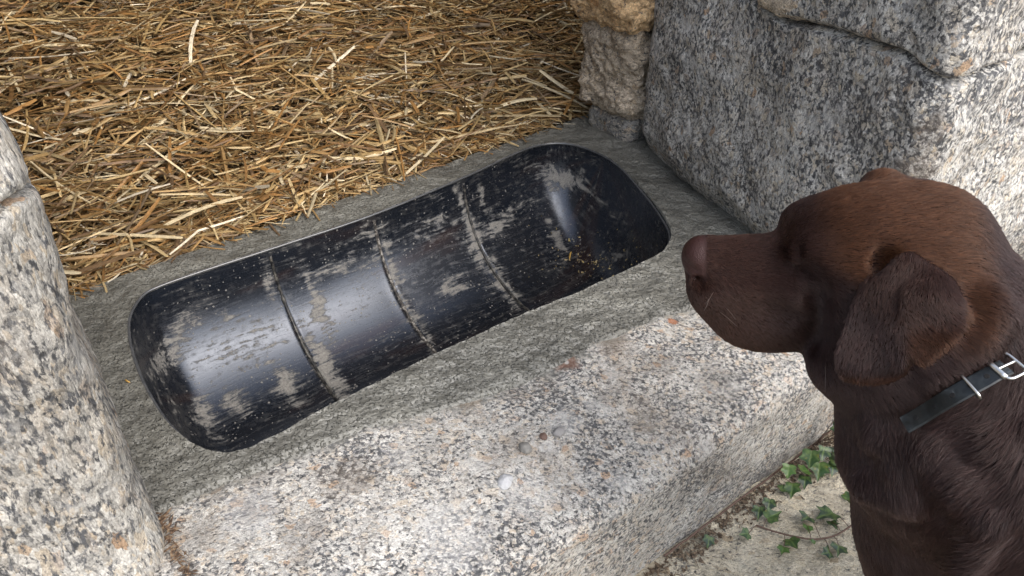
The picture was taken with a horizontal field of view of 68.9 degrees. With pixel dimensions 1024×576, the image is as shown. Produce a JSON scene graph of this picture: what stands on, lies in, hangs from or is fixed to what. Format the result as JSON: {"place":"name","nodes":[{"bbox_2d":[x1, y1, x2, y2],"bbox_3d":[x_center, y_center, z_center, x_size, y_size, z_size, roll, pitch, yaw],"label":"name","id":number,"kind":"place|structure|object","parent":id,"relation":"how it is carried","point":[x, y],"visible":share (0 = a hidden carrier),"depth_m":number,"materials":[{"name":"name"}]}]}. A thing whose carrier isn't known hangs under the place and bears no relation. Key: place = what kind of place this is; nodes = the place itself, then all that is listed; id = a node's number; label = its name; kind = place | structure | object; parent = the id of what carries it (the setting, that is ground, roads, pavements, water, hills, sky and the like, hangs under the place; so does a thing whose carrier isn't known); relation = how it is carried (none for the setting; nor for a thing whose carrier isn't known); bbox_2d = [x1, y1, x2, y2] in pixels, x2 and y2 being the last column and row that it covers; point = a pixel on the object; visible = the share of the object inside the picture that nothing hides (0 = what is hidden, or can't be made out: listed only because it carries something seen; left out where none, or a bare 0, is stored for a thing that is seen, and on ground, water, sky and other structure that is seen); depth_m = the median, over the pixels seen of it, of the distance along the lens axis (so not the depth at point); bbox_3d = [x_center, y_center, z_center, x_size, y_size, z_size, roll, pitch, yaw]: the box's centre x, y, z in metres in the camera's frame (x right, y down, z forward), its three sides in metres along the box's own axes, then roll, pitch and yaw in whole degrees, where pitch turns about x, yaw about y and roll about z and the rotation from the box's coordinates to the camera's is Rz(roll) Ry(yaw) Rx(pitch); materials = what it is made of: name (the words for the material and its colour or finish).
{"place":"outdoors","nodes":[
{"label":"outdoors","id":0,"kind":"place"},
{"bbox_2d":[0,0,584,280],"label":"barn floor","id":1,"kind":"structure","parent":0,"point":[184,89],"depth_m":2.52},
{"bbox_2d":[0,0,591,300],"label":"straw bedding","id":2,"kind":"object","parent":1,"relation":"on","point":[435,144],"visible":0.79,"depth_m":1.99,"materials":[{"name":"beige plant"}]},
{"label":"ground","id":3,"kind":"structure","parent":0,"visible":0},
{"bbox_2d":[154,236,1023,575],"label":"granite sill","id":4,"kind":"structure","parent":3,"relation":"on","point":[680,426],"depth_m":1.13,"materials":[{"name":"grey stone"}]},
{"bbox_2d":[0,177,164,575],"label":"jamb stone","id":5,"kind":"object","parent":4,"relation":"on","point":[75,499],"visible":0.91,"depth_m":0.78,"materials":[{"name":"stone"}]},
{"bbox_2d":[0,112,27,201],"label":"jamb stone","id":6,"kind":"object","parent":5,"relation":"on","point":[13,173],"visible":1,"depth_m":0.65,"materials":[{"name":"stone"}]},
{"bbox_2d":[156,506,197,575],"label":"dry scraps","id":7,"kind":"object","parent":4,"relation":"on","point":[168,537],"visible":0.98,"depth_m":0.98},
{"bbox_2d":[69,114,753,514],"bbox_3d":[-0.146,0.020,1.551,1.840,0.192,0.880,-24,43,-29],"label":"mortar surround","id":8,"kind":"object","parent":4,"relation":"on","point":[173,466],"visible":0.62,"depth_m":1.33,"materials":[{"name":"grey concrete"}]},
{"bbox_2d":[127,142,670,451],"bbox_3d":[-0.143,0.040,1.575,1.167,0.248,0.544,-26,44,-31],"label":"feeding trough","id":9,"kind":"object","parent":8,"relation":"in","point":[251,351],"visible":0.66,"depth_m":1.66,"materials":[{"name":"black plastic"}]},
{"bbox_2d":[538,221,640,278],"bbox_3d":[0.201,-0.098,1.762,0.252,0.242,0.497,-20,41,-25],"label":"chaff","id":10,"kind":"object","parent":9,"relation":"in","point":[589,255],"visible":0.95,"depth_m":1.90,"materials":[{"name":"beige plant"}]},
{"bbox_2d":[588,104,644,142],"bbox_3d":[0.334,-0.466,2.023,0.223,0.099,0.184,-22,42,-27],"label":"rubble stone","id":11,"kind":"object","parent":8,"relation":"on","point":[622,129],"visible":0.34,"depth_m":1.94,"materials":[{"name":"grey stone"}]},
{"bbox_2d":[578,20,652,119],"bbox_3d":[0.334,-0.591,1.939,0.299,0.277,0.255,-24,43,-29],"label":"rubble stone","id":12,"kind":"object","parent":11,"relation":"on","point":[613,70],"visible":0.44,"depth_m":1.85,"materials":[{"name":"beige stone"}]},
{"bbox_2d":[570,0,654,34],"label":"rubble stone","id":13,"kind":"object","parent":12,"relation":"on","point":[632,17],"visible":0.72,"depth_m":1.73,"materials":[{"name":"beige stone"}]},
{"bbox_2d":[497,474,512,489],"bbox_3d":[-0.010,0.281,1.086,0.022,0.016,0.029,17,40,21],"label":"pebble","id":14,"kind":"object","parent":4,"relation":"on","point":[504,481],"visible":1,"depth_m":1.08,"materials":[{"name":"stone"}]},
{"bbox_2d":[518,442,532,453],"bbox_3d":[0.020,0.242,1.133,0.018,0.014,0.024,-23,42,-28],"label":"pebble","id":15,"kind":"object","parent":4,"relation":"on","point":[525,447],"visible":1,"depth_m":1.13,"materials":[{"name":"stone"}]},
{"bbox_2d":[539,432,547,439],"bbox_3d":[0.048,0.229,1.151,0.013,0.009,0.015,-6,37,-9],"label":"pebble","id":16,"kind":"object","parent":4,"relation":"on","point":[542,436],"visible":1,"depth_m":1.15,"materials":[{"name":"stone"}]},
{"bbox_2d":[552,426,564,436],"bbox_3d":[0.073,0.224,1.158,0.022,0.012,0.017,-20,41,-25],"label":"pebble","id":17,"kind":"object","parent":4,"relation":"on","point":[559,431],"visible":1,"depth_m":1.15,"materials":[{"name":"stone"}]},
{"bbox_2d":[642,0,1023,243],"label":"granite boulder","id":18,"kind":"object","parent":4,"relation":"on","point":[757,118],"visible":0.69,"depth_m":1.33,"materials":[{"name":"grey stone"}]},
{"bbox_2d":[782,0,1023,77],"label":"granite block","id":19,"kind":"structure","parent":18,"relation":"on","point":[951,38],"depth_m":1.05,"materials":[{"name":"grey stone"}]},
{"bbox_2d":[757,0,810,21],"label":"rubble stone","id":20,"kind":"object","parent":19,"relation":"on","point":[778,8],"visible":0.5,"depth_m":1.29,"materials":[{"name":"grey stone"}]},
{"bbox_2d":[635,429,863,575],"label":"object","id":21,"kind":"structure","parent":3,"relation":"on","point":[758,553],"depth_m":1.30,"materials":[{"name":"beige stone"}]},
{"bbox_2d":[643,431,833,575],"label":"debris","id":22,"kind":"object","parent":21,"relation":"on","point":[657,570],"visible":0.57,"depth_m":1.33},
{"bbox_2d":[663,421,836,556],"bbox_3d":[0.559,0.310,1.375,0.679,0.132,0.097,-24,43,-29],"label":"ivy plant","id":23,"kind":"object","parent":21,"relation":"on","point":[811,459],"visible":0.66,"depth_m":1.39,"materials":[{"name":"green plant"}]},
{"bbox_2d":[739,491,851,558],"bbox_3d":[0.526,0.425,1.310,0.259,0.023,0.120,-8,37,-11],"label":"ivy plant","id":24,"kind":"object","parent":21,"relation":"on","point":[771,516],"visible":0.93,"depth_m":1.31,"materials":[{"name":"green plant"}]},
{"bbox_2d":[681,167,1023,575],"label":"dog","id":25,"kind":"object","parent":3,"relation":"on","point":[887,303],"visible":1,"depth_m":0.62}
]}

